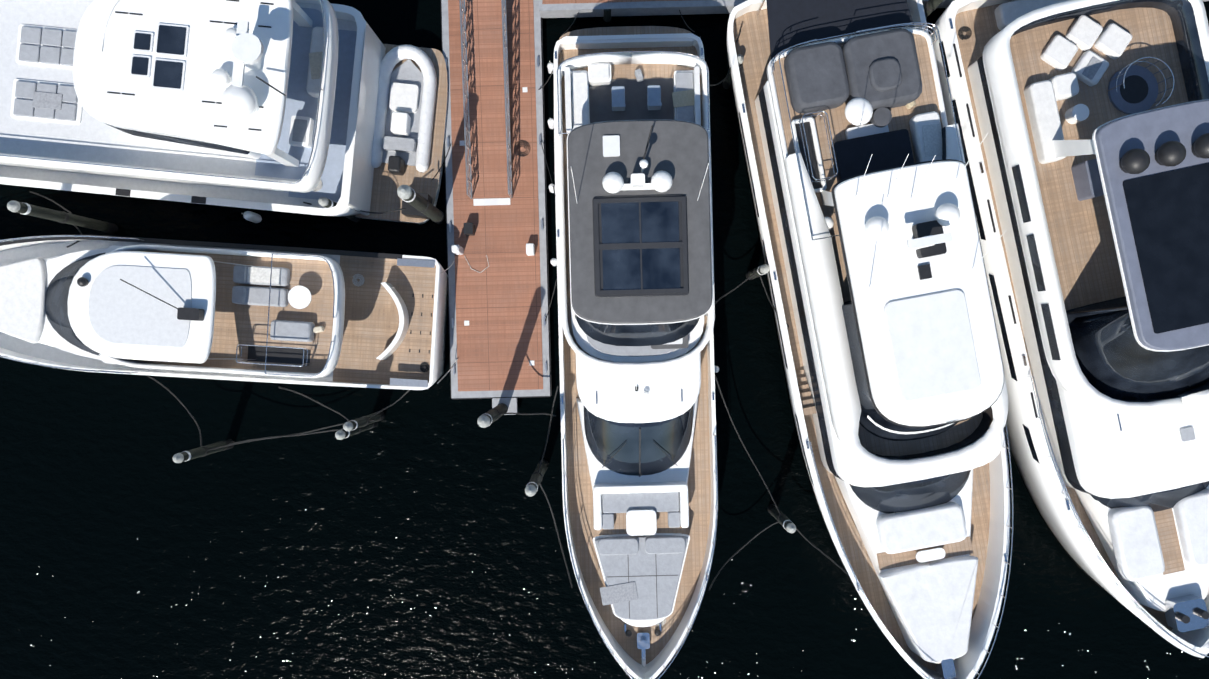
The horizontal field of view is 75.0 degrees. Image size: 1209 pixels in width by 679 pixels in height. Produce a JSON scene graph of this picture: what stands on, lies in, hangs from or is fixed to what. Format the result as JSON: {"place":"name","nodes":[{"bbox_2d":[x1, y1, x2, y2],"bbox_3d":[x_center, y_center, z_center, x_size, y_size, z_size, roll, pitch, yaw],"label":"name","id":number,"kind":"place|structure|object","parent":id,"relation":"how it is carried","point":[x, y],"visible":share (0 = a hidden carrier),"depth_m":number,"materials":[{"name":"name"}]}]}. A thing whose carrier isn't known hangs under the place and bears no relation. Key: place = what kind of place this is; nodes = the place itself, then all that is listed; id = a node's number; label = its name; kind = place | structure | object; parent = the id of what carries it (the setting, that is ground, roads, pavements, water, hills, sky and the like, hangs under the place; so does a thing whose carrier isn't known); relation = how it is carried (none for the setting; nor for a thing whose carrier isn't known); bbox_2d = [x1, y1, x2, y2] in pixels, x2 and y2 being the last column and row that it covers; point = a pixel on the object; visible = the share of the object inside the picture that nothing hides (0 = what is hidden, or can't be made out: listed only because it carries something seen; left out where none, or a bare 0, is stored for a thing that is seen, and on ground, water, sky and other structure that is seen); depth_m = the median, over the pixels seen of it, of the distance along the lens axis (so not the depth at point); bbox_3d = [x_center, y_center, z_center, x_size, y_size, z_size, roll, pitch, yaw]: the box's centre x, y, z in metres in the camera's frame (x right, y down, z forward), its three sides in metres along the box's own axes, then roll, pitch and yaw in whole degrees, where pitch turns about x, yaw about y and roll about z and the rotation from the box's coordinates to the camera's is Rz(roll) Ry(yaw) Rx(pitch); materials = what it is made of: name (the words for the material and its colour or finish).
{"place":"outdoors","nodes":[
{"label":"outdoors","id":0,"kind":"place"},
{"bbox_2d":[0,0,1208,678],"bbox_3d":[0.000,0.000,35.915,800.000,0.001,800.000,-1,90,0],"label":"harbour water","id":1,"kind":"structure","parent":0,"point":[412,534],"depth_m":35.91,"materials":[{"name":"black liquid"}]},
{"bbox_2d":[7,201,117,233],"bbox_3d":[-22.398,-5.051,33.765,0.484,8.300,0.484,-1,90,0],"label":"mooring pile","id":2,"kind":"object","parent":1,"relation":"in","point":[51,214],"visible":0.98,"depth_m":32.26,"materials":[{"name":"grey wood"}]},
{"bbox_2d":[173,439,233,462],"bbox_3d":[-17.081,4.756,34.615,0.448,6.600,0.448,-1,90,0],"label":"mooring pile","id":3,"kind":"object","parent":1,"relation":"in","point":[188,455],"visible":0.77,"depth_m":33.07,"materials":[{"name":"grey wood"}]},
{"bbox_2d":[0,0,447,223],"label":"superyacht","id":4,"kind":"object","parent":1,"relation":"on","point":[291,106],"visible":1,"depth_m":30.31,"materials":[{"name":"white plastic"}]},
{"bbox_2d":[0,235,447,389],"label":"sport yacht","id":5,"kind":"object","parent":1,"relation":"on","point":[192,309],"visible":1,"depth_m":31.52,"materials":[{"name":"white plastic"}]},
{"bbox_2d":[318,197,360,221],"bbox_3d":[-11.303,-5.550,34.665,0.430,6.500,0.430,-1,90,0],"label":"mooring pile","id":6,"kind":"object","parent":1,"relation":"in","point":[325,202],"visible":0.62,"depth_m":32.03,"materials":[{"name":"wood"}]},
{"bbox_2d":[335,422,377,439],"bbox_3d":[-10.523,3.804,34.515,0.430,6.800,0.430,-1,90,0],"label":"mooring post","id":7,"kind":"object","parent":1,"relation":"in","point":[341,434],"visible":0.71,"depth_m":32.24,"materials":[{"name":"grey wood"}]},
{"bbox_2d":[343,411,384,430],"bbox_3d":[-10.206,3.470,34.515,0.430,6.800,0.430,-1,90,0],"label":"mooring post","id":8,"kind":"object","parent":1,"relation":"in","point":[362,421],"visible":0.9,"depth_m":32.77,"materials":[{"name":"grey wood"}]},
{"bbox_2d":[397,185,445,223],"bbox_3d":[-7.510,-5.538,33.615,0.609,8.600,0.609,-1,90,0],"label":"mooring pile","id":9,"kind":"object","parent":1,"relation":"in","point":[416,200],"visible":0.92,"depth_m":31.50,"materials":[{"name":"grey wood"}]},
{"bbox_2d":[30,10,848,590],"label":"mooring lines","id":10,"kind":"object","parent":1,"relation":"on","point":[500,414],"visible":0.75,"depth_m":33.99,"materials":[{"name":"grey fabric"}]},
{"bbox_2d":[477,403,507,427],"bbox_3d":[-4.580,3.110,33.765,0.537,8.300,0.537,-1,90,0],"label":"mooring pile","id":11,"kind":"object","parent":1,"relation":"in","point":[489,417],"visible":0.96,"depth_m":31.04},
{"bbox_2d":[441,0,551,414],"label":"dock","id":12,"kind":"object","parent":1,"relation":"on","point":[498,306],"visible":0.88,"depth_m":35.31,"materials":[{"name":"brown wood"}]},
{"bbox_2d":[459,0,512,198],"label":"gangway ramp","id":13,"kind":"structure","parent":12,"relation":"on","point":[487,133],"depth_m":34.88,"materials":[{"name":"wood"}]},
{"bbox_2d":[525,459,548,495],"bbox_3d":[-2.781,5.692,33.665,0.484,8.500,0.484,-1,90,0],"label":"mooring pile","id":14,"kind":"object","parent":1,"relation":"in","point":[532,486],"visible":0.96,"depth_m":31.28,"materials":[{"name":"grey wood"}]},
{"bbox_2d":[547,26,718,678],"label":"yacht","id":15,"kind":"object","parent":1,"relation":"on","point":[629,124],"visible":0.98,"depth_m":31.25,"materials":[{"name":"plastic"}]},
{"bbox_2d":[722,54,743,88],"bbox_3d":[5.583,-11.615,35.165,0.430,5.500,0.430,-1,90,0],"label":"mooring pile","id":16,"kind":"object","parent":1,"relation":"in","point":[727,83],"visible":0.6,"depth_m":34.50,"materials":[{"name":"grey wood"}]},
{"bbox_2d":[746,264,768,279],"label":"mooring pile","id":17,"kind":"object","parent":1,"relation":"in","point":[761,270],"visible":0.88,"depth_m":33.35,"materials":[{"name":"grey wood"}]},
{"bbox_2d":[767,504,795,532],"bbox_3d":[7.647,7.729,34.965,0.448,5.900,0.448,-1,90,0],"label":"mooring pile","id":18,"kind":"object","parent":1,"relation":"in","point":[785,522],"visible":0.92,"depth_m":33.39,"materials":[{"name":"grey wood"}]},
{"bbox_2d":[727,0,1012,678],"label":"yacht","id":19,"kind":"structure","parent":1,"relation":"on","point":[873,256],"depth_m":30.41,"materials":[{"name":"plastic"}]},
{"bbox_2d":[539,0,1208,21],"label":"pier walkway","id":20,"kind":"structure","parent":1,"relation":"on","point":[606,10],"depth_m":34.69,"materials":[{"name":"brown wood"}]},
{"bbox_2d":[924,0,942,17],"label":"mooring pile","id":21,"kind":"object","parent":1,"relation":"in","point":[930,6],"visible":0.38,"depth_m":33.45,"materials":[{"name":"grey wood"}]},
{"bbox_2d":[929,0,1208,657],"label":"superyacht","id":22,"kind":"object","parent":1,"relation":"on","point":[1087,165],"visible":0.92,"depth_m":30.71,"materials":[{"name":"white plastic"}]}
]}

